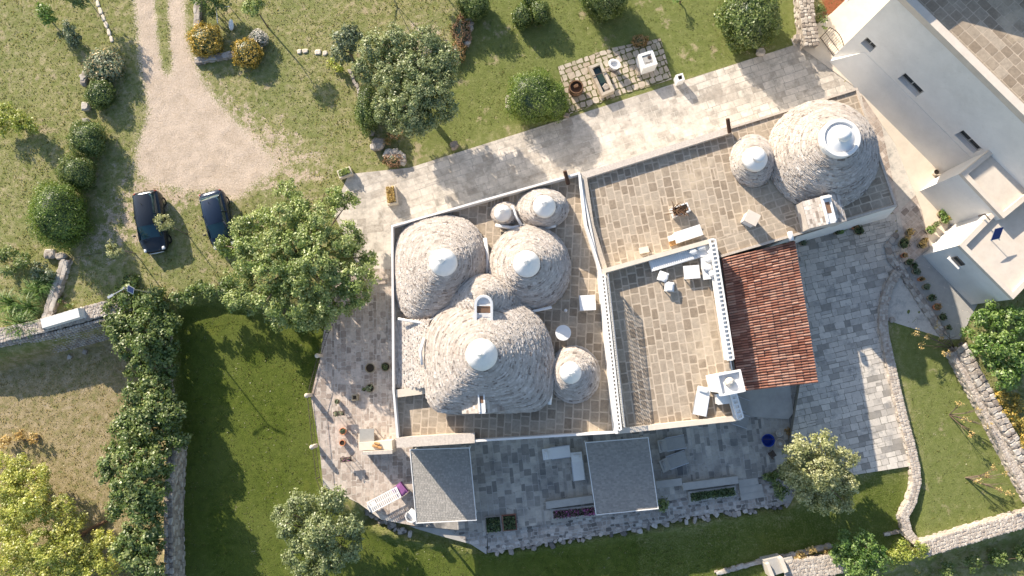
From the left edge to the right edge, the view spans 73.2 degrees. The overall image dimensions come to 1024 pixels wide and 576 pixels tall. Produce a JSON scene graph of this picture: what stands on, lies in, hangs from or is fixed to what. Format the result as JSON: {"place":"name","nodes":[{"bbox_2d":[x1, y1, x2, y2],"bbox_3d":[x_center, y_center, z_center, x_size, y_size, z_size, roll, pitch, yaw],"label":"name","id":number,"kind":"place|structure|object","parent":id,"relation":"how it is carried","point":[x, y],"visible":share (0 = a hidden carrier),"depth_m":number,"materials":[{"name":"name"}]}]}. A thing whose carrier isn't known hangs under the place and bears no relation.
{"place":"outdoors","nodes":[
{"label":"outdoors","id":0,"kind":"place"},
{"bbox_2d":[0,324,166,575],"bbox_3d":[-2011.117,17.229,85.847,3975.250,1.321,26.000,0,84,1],"label":"field","id":1,"kind":"structure","parent":0,"point":[25,392],"depth_m":50.57,"materials":[{"name":"plant"}]},
{"bbox_2d":[0,429,39,450],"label":"dead twiggy shrub","id":2,"kind":"object","parent":1,"relation":"on","point":[17,437],"visible":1,"depth_m":49.89,"materials":[{"name":"brown plant"}]},
{"bbox_2d":[0,514,87,575],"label":"feathery tree","id":3,"kind":"object","parent":1,"relation":"on","point":[50,551],"visible":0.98,"depth_m":46.83,"materials":[{"name":"yellow plant"}]},
{"bbox_2d":[0,452,88,530],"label":"feathery tree","id":4,"kind":"object","parent":1,"relation":"on","point":[15,506],"visible":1,"depth_m":47.51,"materials":[{"name":"yellow plant"}]},
{"bbox_2d":[0,318,127,352],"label":"battered retaining wall","id":5,"kind":"structure","parent":1,"relation":"on","point":[69,331],"depth_m":49.54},
{"bbox_2d":[73,527,121,575],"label":"feathery tree","id":6,"kind":"object","parent":1,"relation":"on","point":[96,561],"visible":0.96,"depth_m":47.49,"materials":[{"name":"yellow plant"}]},
{"bbox_2d":[94,429,176,526],"bbox_3d":[-25.438,12.864,47.429,5.769,5.625,6.412,0,84,1],"label":"fig tree","id":7,"kind":"object","parent":1,"relation":"on","point":[142,501],"visible":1,"depth_m":45.76,"materials":[{"name":"green plant"}]},
{"bbox_2d":[107,521,167,575],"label":"fig tree","id":8,"kind":"object","parent":1,"relation":"on","point":[142,549],"visible":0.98,"depth_m":45.74,"materials":[{"name":"green plant"}]},
{"bbox_2d":[99,273,183,383],"bbox_3d":[-26.113,2.851,48.999,5.500,4.430,8.660,-33,84,-2],"label":"fig tree","id":9,"kind":"object","parent":1,"relation":"on","point":[145,339],"visible":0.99,"depth_m":48.27,"materials":[{"name":"green plant"}]},
{"bbox_2d":[100,367,192,457],"bbox_3d":[-25.416,8.845,48.525,6.709,4.298,6.553,0,84,1],"label":"fig tree","id":10,"kind":"object","parent":1,"relation":"on","point":[160,417],"visible":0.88,"depth_m":47.36,"materials":[{"name":"green plant"}]},
{"bbox_2d":[136,0,278,198],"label":"driveway","id":11,"kind":"structure","parent":0,"point":[196,134],"depth_m":50.97,"materials":[{"name":"gravel"}]},
{"bbox_2d":[311,269,416,525],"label":"terrace","id":12,"kind":"structure","parent":0,"point":[358,340],"depth_m":48.56,"materials":[{"name":"stone"}]},
{"bbox_2d":[304,311,339,493],"bbox_3d":[-13.516,7.840,48.062,1.733,1.170,12.556,3,84,1],"label":"terrace railing","id":13,"kind":"object","parent":12,"relation":"on","point":[309,395],"visible":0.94,"depth_m":48.01,"materials":[{"name":"metal"}]},
{"bbox_2d":[358,432,395,454],"bbox_3d":[-9.417,10.734,47.637,2.597,1.350,1.394,0,84,1],"label":"stone barbecue","id":14,"kind":"object","parent":12,"relation":"on","point":[385,446],"visible":0.95,"depth_m":47.29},
{"bbox_2d":[366,486,400,512],"bbox_3d":[-8.737,14.510,47.488,2.300,0.720,0.800,-28,84,-2],"label":"garden table","id":15,"kind":"object","parent":12,"relation":"on","point":[374,499],"visible":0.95,"depth_m":47.13,"materials":[{"name":"metal"}]},
{"bbox_2d":[0,0,1023,575],"bbox_3d":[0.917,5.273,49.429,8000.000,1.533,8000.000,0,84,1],"label":"ground","id":16,"kind":"structure","parent":0,"point":[304,160],"depth_m":50.93,"materials":[{"name":"plant"}]},
{"bbox_2d":[0,287,22,319],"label":"grass clump","id":17,"kind":"object","parent":16,"relation":"on","point":[4,300],"visible":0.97,"depth_m":49.38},
{"bbox_2d":[0,244,30,279],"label":"wild bush","id":18,"kind":"object","parent":16,"relation":"on","point":[4,257],"visible":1,"depth_m":49.22,"materials":[{"name":"green plant"}]},
{"bbox_2d":[0,101,40,137],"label":"yellow willow","id":19,"kind":"object","parent":16,"relation":"on","point":[18,125],"visible":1,"depth_m":50.03,"materials":[{"name":"green plant"}]},
{"bbox_2d":[9,291,43,323],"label":"grass clump","id":20,"kind":"object","parent":16,"relation":"on","point":[27,307],"visible":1,"depth_m":49.27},
{"bbox_2d":[18,277,50,305],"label":"grass clump","id":21,"kind":"object","parent":16,"relation":"on","point":[33,292],"visible":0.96,"depth_m":49.40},
{"bbox_2d":[28,260,56,280],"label":"pale bush","id":22,"kind":"object","parent":16,"relation":"on","point":[36,272],"visible":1,"depth_m":49.23,"materials":[{"name":"green plant"}]},
{"bbox_2d":[34,2,57,27],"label":"cypress","id":23,"kind":"object","parent":16,"relation":"on","point":[46,11],"visible":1,"depth_m":50.59,"materials":[{"name":"green plant"}]},
{"bbox_2d":[42,259,72,317],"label":"garden wall","id":24,"kind":"structure","parent":16,"relation":"on","point":[51,306],"depth_m":49.52,"materials":[{"name":"stone"}]},
{"bbox_2d":[24,178,95,253],"bbox_3d":[-32.034,-5.129,48.464,3.888,4.012,5.652,-21,84,-1],"label":"clipped shrub","id":25,"kind":"object","parent":16,"relation":"on","point":[58,217],"visible":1,"depth_m":47.87,"materials":[{"name":"plant"}]},
{"bbox_2d":[0,297,131,342],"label":"dry stone wall","id":26,"kind":"structure","parent":16,"relation":"on","point":[93,311],"depth_m":49.12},
{"bbox_2d":[39,308,85,328],"bbox_3d":[-31.963,2.209,48.929,3.246,0.778,0.700,-17,84,-1],"label":"white bench","id":27,"kind":"object","parent":26,"relation":"on","point":[69,316],"visible":1,"depth_m":48.56,"materials":[{"name":"stone"}]},
{"bbox_2d":[56,18,83,48],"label":"grey shrub","id":28,"kind":"object","parent":16,"relation":"on","point":[70,35],"visible":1,"depth_m":50.77,"materials":[{"name":"green plant"}]},
{"bbox_2d":[54,151,97,192],"bbox_3d":[-31.566,-8.338,49.667,2.918,2.282,2.961,0,84,1],"label":"clipped shrub","id":29,"kind":"object","parent":16,"relation":"on","point":[79,172],"visible":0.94,"depth_m":49.29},
{"bbox_2d":[64,119,108,158],"bbox_3d":[-30.983,-10.835,49.993,2.960,2.159,3.018,0,84,1],"label":"clipped shrub","id":30,"kind":"object","parent":16,"relation":"on","point":[87,139],"visible":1,"depth_m":49.66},
{"bbox_2d":[82,79,116,111],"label":"clipped shrub","id":31,"kind":"object","parent":16,"relation":"on","point":[101,94],"visible":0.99,"depth_m":50.36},
{"bbox_2d":[81,47,125,83],"bbox_3d":[-30.150,-16.366,50.880,3.240,1.558,3.084,0,84,1],"label":"variegated shrub","id":32,"kind":"object","parent":16,"relation":"on","point":[101,64],"visible":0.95,"depth_m":50.55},
{"bbox_2d":[132,190,171,254],"bbox_3d":[-25.933,-4.724,49.356,2.442,1.821,4.545,-11,84,0],"label":"parked car","id":33,"kind":"object","parent":16,"relation":"on","point":[149,206],"visible":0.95,"depth_m":49.01,"materials":[{"name":"black paint"}]},
{"bbox_2d":[153,213,186,234],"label":"olive sapling","id":34,"kind":"object","parent":16,"relation":"on","point":[168,224],"visible":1,"depth_m":47.42,"materials":[{"name":"green plant"}]},
{"bbox_2d":[184,20,223,59],"bbox_3d":[-22.782,-18.336,51.009,2.896,1.454,2.939,0,84,1],"label":"flowering shrub","id":35,"kind":"object","parent":16,"relation":"on","point":[206,40],"visible":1,"depth_m":50.70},
{"bbox_2d":[190,0,231,18],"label":"dark shrub","id":36,"kind":"object","parent":16,"relation":"on","point":[212,13],"visible":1,"depth_m":50.62,"materials":[{"name":"green plant"}]},
{"bbox_2d":[194,51,236,64],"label":"stone kerb","id":37,"kind":"structure","parent":16,"relation":"on","point":[226,56],"depth_m":51.22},
{"bbox_2d":[199,189,233,249],"bbox_3d":[-21.108,-4.849,49.328,2.267,1.724,4.337,-16,84,-1],"label":"parked car","id":38,"kind":"object","parent":16,"relation":"on","point":[216,212],"visible":0.72,"depth_m":48.93,"materials":[{"name":"blue paint"}]},
{"bbox_2d":[230,35,263,70],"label":"flowering shrub","id":39,"kind":"object","parent":16,"relation":"on","point":[247,52],"visible":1,"depth_m":50.65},
{"bbox_2d":[241,0,267,27],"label":"slender tree","id":40,"kind":"object","parent":16,"relation":"on","point":[250,6],"visible":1,"depth_m":48.43,"materials":[{"name":"green plant"}]},
{"bbox_2d":[248,28,268,46],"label":"silver shrub","id":41,"kind":"object","parent":16,"relation":"on","point":[261,37],"visible":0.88,"depth_m":50.90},
{"bbox_2d":[213,178,381,333],"bbox_3d":[-14.673,-2.209,46.939,11.981,6.005,10.674,0,84,1],"label":"spreading tree","id":42,"kind":"object","parent":16,"relation":"on","point":[293,268],"visible":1,"depth_m":45.81,"materials":[{"name":"green plant"}]},
{"bbox_2d":[329,21,363,65],"bbox_3d":[-11.706,-17.310,49.733,2.188,3.531,3.142,15,84,3],"label":"dark olive tree","id":43,"kind":"object","parent":16,"relation":"on","point":[351,35],"visible":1,"depth_m":48.77,"materials":[{"name":"green plant"}]},
{"bbox_2d":[335,177,390,268],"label":"forecourt","id":44,"kind":"structure","parent":16,"relation":"on","point":[370,221],"depth_m":49.91,"materials":[{"name":"stone"}]},
{"bbox_2d":[354,80,379,137],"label":"column hedge","id":45,"kind":"object","parent":16,"relation":"on","point":[364,115],"depth_m":49.24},
{"bbox_2d":[450,13,471,48],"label":"rusty shrub","id":46,"kind":"object","parent":16,"relation":"on","point":[461,32],"visible":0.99,"depth_m":50.80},
{"bbox_2d":[391,170,614,447],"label":"trullo house","id":47,"kind":"structure","parent":16,"relation":"on","point":[486,292],"depth_m":43.70,"materials":[{"name":"stone"}]},
{"bbox_2d":[474,295,492,320],"bbox_3d":[-1.712,1.236,42.093,1.120,1.140,1.849,0,84,1],"label":"dormer window","id":48,"kind":"structure","parent":47,"relation":"in","point":[483,305],"depth_m":41.78,"materials":[{"name":"white paint"}]},
{"bbox_2d":[579,295,595,310],"bbox_3d":[4.841,0.982,44.535,1.020,0.860,0.970,-3,84,1],"label":"white box","id":49,"kind":"object","parent":47,"relation":"on","point":[587,302],"visible":1,"depth_m":44.11,"materials":[{"name":"paint"}]},
{"bbox_2d":[410,476,795,553],"bbox_3d":[6.475,16.094,48.563,27.211,0.706,2.626,-8,84,0],"label":"stone border","id":50,"kind":"object","parent":16,"relation":"on","point":[683,507],"visible":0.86,"depth_m":48.17,"materials":[{"name":"stone"}]},
{"bbox_2d":[761,470,791,501],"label":"dark shrub","id":51,"kind":"object","parent":50,"relation":"on","point":[770,476],"visible":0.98,"depth_m":47.71,"materials":[{"name":"green plant"}]},
{"bbox_2d":[597,238,745,433],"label":"raised roof terrace block","id":52,"kind":"structure","parent":16,"relation":"on","point":[667,353],"depth_m":43.68,"materials":[{"name":"white paint"}]},
{"bbox_2d":[648,244,718,279],"bbox_3d":[10.946,-1.772,43.965,4.430,0.552,2.509,0,84,1],"label":"corner sofa","id":53,"kind":"object","parent":52,"relation":"on","point":[703,251],"visible":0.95,"depth_m":43.90,"materials":[{"name":"fabric"}]},
{"bbox_2d":[692,386,710,416],"bbox_3d":[11.838,7.075,43.096,0.900,0.531,1.820,11,84,2],"label":"sun lounger","id":54,"kind":"object","parent":52,"relation":"on","point":[701,401],"visible":1,"depth_m":42.96,"materials":[{"name":"white paint"}]},
{"bbox_2d":[578,87,896,268],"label":"courtyard house","id":55,"kind":"structure","parent":16,"relation":"on","point":[808,170],"depth_m":45.14,"materials":[{"name":"white paint"}]},
{"bbox_2d":[666,200,690,217],"bbox_3d":[10.743,-5.057,44.892,1.726,0.795,1.134,5,84,2],"label":"chimney","id":56,"kind":"object","parent":55,"relation":"on","point":[677,210],"visible":1,"depth_m":44.69,"materials":[{"name":"white paint"}]},
{"bbox_2d":[672,224,702,243],"bbox_3d":[11.377,-3.465,44.755,1.750,0.695,0.720,-18,84,-1],"label":"white crate","id":57,"kind":"object","parent":55,"relation":"on","point":[686,234],"visible":1,"depth_m":44.41,"materials":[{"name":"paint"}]},
{"bbox_2d":[737,386,792,418],"bbox_3d":[17.552,7.106,48.806,4.332,0.600,4.230,0,84,1],"label":"concrete pad","id":58,"kind":"object","parent":16,"relation":"on","point":[771,403],"visible":0.47,"depth_m":48.39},
{"bbox_2d":[717,241,817,390],"bbox_3d":[16.515,2.034,46.638,5.274,5.025,9.343,-7,84,0],"label":"tiled annex","id":59,"kind":"object","parent":16,"relation":"on","point":[768,321],"visible":0.98,"depth_m":44.45,"materials":[{"name":"tile"}]},
{"bbox_2d":[777,428,860,516],"bbox_3d":[20.124,12.028,45.753,5.300,4.861,5.770,0,84,1],"label":"olive tree","id":60,"kind":"object","parent":16,"relation":"on","point":[818,482],"visible":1,"depth_m":44.62,"materials":[{"name":"green plant"}]},
{"bbox_2d":[791,39,950,336],"bbox_3d":[26.257,-7.391,49.706,12.388,0.265,22.116,0,84,1],"label":"yard bed","id":61,"kind":"object","parent":16,"relation":"on","point":[900,305],"visible":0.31,"depth_m":48.61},
{"bbox_2d":[889,252,947,335],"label":"garden kerb","id":62,"kind":"structure","parent":61,"relation":"on","point":[921,302],"depth_m":48.49,"materials":[{"name":"stone"}]},
{"bbox_2d":[796,0,947,246],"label":"pale walkway","id":63,"kind":"structure","parent":16,"relation":"on","point":[848,20],"depth_m":50.52,"materials":[{"name":"concrete"}]},
{"bbox_2d":[882,537,935,570],"bbox_3d":[26.649,17.700,46.441,3.999,1.798,1.988,-14,84,0],"label":"golden bush","id":64,"kind":"object","parent":16,"relation":"on","point":[905,551],"visible":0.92,"depth_m":46.09,"materials":[{"name":"yellow plant"}]},
{"bbox_2d":[829,0,1023,187],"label":"tall farmhouse","id":65,"kind":"object","parent":16,"relation":"on","point":[939,84],"visible":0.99,"depth_m":43.60,"materials":[{"name":"white paint"}]},
{"bbox_2d":[906,247,976,338],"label":"concrete yard","id":66,"kind":"structure","parent":16,"relation":"on","point":[957,308],"depth_m":48.59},
{"bbox_2d":[920,150,1023,224],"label":"white outbuilding","id":67,"kind":"structure","parent":16,"relation":"on","point":[986,182],"depth_m":45.01,"materials":[{"name":"paint"}]},
{"bbox_2d":[922,202,1023,304],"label":"white gatehouse","id":68,"kind":"object","parent":16,"relation":"on","point":[970,262],"visible":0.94,"depth_m":45.06,"materials":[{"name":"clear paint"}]},
{"bbox_2d":[938,540,1023,575],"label":"fence creeper","id":69,"kind":"object","parent":16,"relation":"on","point":[946,566],"visible":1,"depth_m":46.98,"materials":[{"name":"green plant"}]},
{"bbox_2d":[967,299,1023,391],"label":"garden tree","id":70,"kind":"object","parent":16,"relation":"on","point":[995,350],"visible":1,"depth_m":45.47,"materials":[{"name":"green plant"}]},
{"bbox_2d":[0,0,1023,575],"bbox_3d":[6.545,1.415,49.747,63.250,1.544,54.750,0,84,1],"label":"lawn","id":71,"kind":"structure","parent":0,"point":[959,460],"depth_m":49.12,"materials":[{"name":"plant"}]},
{"bbox_2d":[163,444,187,575],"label":"boundary wall","id":72,"kind":"structure","parent":71,"relation":"on","point":[174,546],"depth_m":47.92,"materials":[{"name":"stone"}]},
{"bbox_2d":[168,277,298,328],"bbox_3d":[-19.419,0.714,48.430,9.537,1.408,2.879,10,84,2],"label":"ivy hedge","id":73,"kind":"object","parent":71,"relation":"on","point":[198,288],"visible":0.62,"depth_m":48.31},
{"bbox_2d":[268,484,365,575],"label":"olive tree","id":74,"kind":"object","parent":71,"relation":"on","point":[308,532],"visible":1,"depth_m":45.22,"materials":[{"name":"green plant"}]},
{"bbox_2d":[350,21,462,139],"bbox_3d":[-7.171,-13.907,47.922,7.730,6.257,7.962,0,84,1],"label":"olive tree","id":75,"kind":"object","parent":71,"relation":"on","point":[416,97],"visible":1,"depth_m":46.20,"materials":[{"name":"green plant"}]},
{"bbox_2d":[456,0,490,23],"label":"round shrub","id":76,"kind":"object","parent":71,"relation":"on","point":[474,9],"visible":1,"depth_m":50.10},
{"bbox_2d":[511,3,532,31],"bbox_3d":[0.708,-19.856,50.596,1.641,1.680,2.041,0,84,1],"label":"clipped ball","id":77,"kind":"object","parent":71,"relation":"on","point":[521,18],"visible":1,"depth_m":50.21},
{"bbox_2d":[501,66,563,124],"bbox_3d":[1.516,-13.799,49.235,4.549,3.061,4.436,0,84,1],"label":"clipped shrub","id":78,"kind":"object","parent":71,"relation":"on","point":[529,92],"visible":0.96,"depth_m":48.55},
{"bbox_2d":[529,0,550,25],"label":"clipped ball","id":79,"kind":"object","parent":71,"relation":"on","point":[541,13],"visible":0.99,"depth_m":50.17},
{"bbox_2d":[541,81,571,123],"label":"clipped shrub","id":80,"kind":"object","parent":71,"relation":"on","point":[559,107],"visible":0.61,"depth_m":48.86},
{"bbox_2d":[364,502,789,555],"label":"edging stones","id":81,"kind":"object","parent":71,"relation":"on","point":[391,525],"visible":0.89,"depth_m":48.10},
{"bbox_2d":[579,0,627,23],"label":"round shrub","id":82,"kind":"object","parent":71,"relation":"on","point":[603,8],"visible":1,"depth_m":49.52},
{"bbox_2d":[713,0,782,55],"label":"laurel ball","id":83,"kind":"object","parent":71,"relation":"on","point":[749,24],"visible":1,"depth_m":48.40,"materials":[{"name":"plant"}]},
{"bbox_2d":[714,543,833,575],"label":"thin kerb","id":84,"kind":"structure","parent":71,"relation":"on","point":[737,567],"depth_m":47.61,"materials":[{"name":"stone"}]},
{"bbox_2d":[759,553,792,575],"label":"stone bench","id":85,"kind":"object","parent":71,"relation":"on","point":[773,564],"visible":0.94,"depth_m":46.90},
{"bbox_2d":[793,0,819,49],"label":"boundary wall","id":86,"kind":"structure","parent":71,"relation":"on","point":[805,22],"depth_m":49.99,"materials":[{"name":"stone"}]},
{"bbox_2d":[784,553,847,575],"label":"boundary wall","id":87,"kind":"structure","parent":71,"relation":"on","point":[817,565],"depth_m":46.92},
{"bbox_2d":[828,527,892,575],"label":"leafy bush","id":88,"kind":"object","parent":71,"relation":"on","point":[847,555],"visible":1,"depth_m":45.48,"materials":[{"name":"green plant"}]},
{"bbox_2d":[877,269,921,542],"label":"curved wall","id":89,"kind":"structure","parent":71,"relation":"on","point":[906,507],"depth_m":47.57,"materials":[{"name":"stone"}]},
{"bbox_2d":[912,507,1023,557],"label":"boundary wall","id":90,"kind":"structure","parent":71,"relation":"on","point":[976,531],"depth_m":46.29,"materials":[{"name":"stone"}]},
{"bbox_2d":[945,342,1023,502],"bbox_3d":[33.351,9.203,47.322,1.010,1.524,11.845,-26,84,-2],"label":"rubble wall","id":91,"kind":"structure","parent":71,"relation":"on","point":[999,418],"depth_m":46.80,"materials":[{"name":"stone"}]},
{"bbox_2d":[965,463,1014,497],"bbox_3d":[32.177,12.693,46.376,2.349,1.956,1.891,16,84,3],"label":"bare sapling","id":92,"kind":"object","parent":71,"relation":"on","point":[985,475],"visible":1,"depth_m":46.05,"materials":[{"name":"brown plant"}]},
{"bbox_2d":[993,388,1023,448],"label":"yellow shrub","id":93,"kind":"object","parent":71,"relation":"on","point":[1015,417],"visible":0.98,"depth_m":46.62,"materials":[{"name":"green plant"}]},
{"bbox_2d":[351,44,851,226],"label":"path","id":94,"kind":"structure","parent":0,"point":[747,90],"depth_m":50.30,"materials":[{"name":"stone"}]},
{"bbox_2d":[416,385,796,531],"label":"terrace","id":95,"kind":"structure","parent":0,"point":[523,480],"depth_m":48.27,"materials":[{"name":"stone"}]},
{"bbox_2d":[409,445,476,523],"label":"shade roof","id":96,"kind":"structure","parent":95,"relation":"on","point":[443,485],"depth_m":46.20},
{"bbox_2d":[484,515,501,533],"bbox_3d":[-1.296,16.410,47.791,1.150,0.441,1.150,-6,84,0],"label":"square bed","id":97,"kind":"object","parent":95,"relation":"on","point":[493,524],"visible":1,"depth_m":47.87,"materials":[{"name":"plant"}]},
{"bbox_2d":[501,513,516,530],"bbox_3d":[-0.182,16.276,47.797,1.000,0.415,1.100,-6,84,0],"label":"square bed","id":98,"kind":"object","parent":95,"relation":"on","point":[509,522],"visible":1,"depth_m":47.85,"materials":[{"name":"plant"}]},
{"bbox_2d":[542,445,570,459],"bbox_3d":[3.114,11.497,48.181,1.976,0.544,0.850,-8,84,0],"label":"sun lounger","id":99,"kind":"object","parent":95,"relation":"on","point":[558,452],"visible":1,"depth_m":48.06,"materials":[{"name":"white paint"}]},
{"bbox_2d":[545,494,592,508],"bbox_3d":[3.973,14.831,47.932,3.269,0.550,0.500,-8,84,0],"label":"stone ledge","id":100,"kind":"object","parent":95,"relation":"on","point":[570,501],"visible":1,"depth_m":47.66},
{"bbox_2d":[551,505,595,519],"bbox_3d":[4.274,15.570,47.776,3.100,0.542,0.750,-6,84,0],"label":"flower bed","id":101,"kind":"object","parent":95,"relation":"on","point":[572,512],"visible":1,"depth_m":47.80,"materials":[{"name":"plant"}]},
{"bbox_2d":[571,452,585,481],"bbox_3d":[4.577,12.417,48.056,0.850,0.543,1.976,-7,84,0],"label":"sun lounger","id":102,"kind":"object","parent":95,"relation":"on","point":[577,465],"visible":1,"depth_m":47.93,"materials":[{"name":"white paint"}]},
{"bbox_2d":[584,436,658,514],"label":"shade roof","id":103,"kind":"structure","parent":95,"relation":"on","point":[621,475],"depth_m":46.05,"materials":[{"name":"fabric"}]},
{"bbox_2d":[657,434,685,452],"bbox_3d":[11.090,10.848,48.004,1.976,0.740,0.950,-10,84,0],"label":"sun lounger","id":104,"kind":"object","parent":95,"relation":"on","point":[672,443],"visible":1,"depth_m":47.97,"materials":[{"name":"grey fabric"}]},
{"bbox_2d":[659,450,687,472],"bbox_3d":[11.198,12.036,47.875,1.976,0.740,0.950,-20,84,-1],"label":"sun lounger","id":105,"kind":"object","parent":95,"relation":"on","point":[673,461],"visible":1,"depth_m":47.85,"materials":[{"name":"grey fabric"}]},
{"bbox_2d":[682,475,737,490],"bbox_3d":[13.701,13.511,47.893,3.839,0.550,0.500,-7,84,0],"label":"stone ledge","id":106,"kind":"object","parent":95,"relation":"on","point":[709,482],"visible":0.93,"depth_m":47.62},
{"bbox_2d":[688,485,736,502],"bbox_3d":[13.889,14.266,47.738,3.300,0.541,0.750,-8,84,0],"label":"flower bed","id":107,"kind":"object","parent":95,"relation":"on","point":[712,493],"visible":1,"depth_m":47.73,"materials":[{"name":"plant"}]},
{"bbox_2d":[738,478,764,500],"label":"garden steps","id":108,"kind":"structure","parent":95,"relation":"on","point":[750,488],"depth_m":48.02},
{"bbox_2d":[558,38,671,113],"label":"garden paving","id":109,"kind":"structure","parent":0,"point":[624,79],"depth_m":50.79,"materials":[{"name":"stone"}]},
{"bbox_2d":[588,61,614,98],"bbox_3d":[6.510,-15.197,50.392,1.105,0.706,2.400,-23,84,-1],"label":"stone trough","id":110,"kind":"object","parent":109,"relation":"on","point":[601,80],"visible":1,"depth_m":50.24,"materials":[{"name":"stone"}]},
{"bbox_2d":[635,50,657,75],"bbox_3d":[9.652,-16.373,50.211,1.395,1.199,1.100,-18,84,-1],"label":"wellhead","id":111,"kind":"object","parent":109,"relation":"on","point":[646,62],"visible":1,"depth_m":49.73,"materials":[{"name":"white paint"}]},
{"bbox_2d":[786,215,908,474],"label":"courtyard","id":112,"kind":"structure","parent":0,"point":[846,400],"depth_m":48.33,"materials":[{"name":"stone"}]},
{"bbox_2d":[861,95,928,268],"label":"entrance paving","id":113,"kind":"structure","parent":0,"point":[907,211],"depth_m":49.45,"materials":[{"name":"stone"}]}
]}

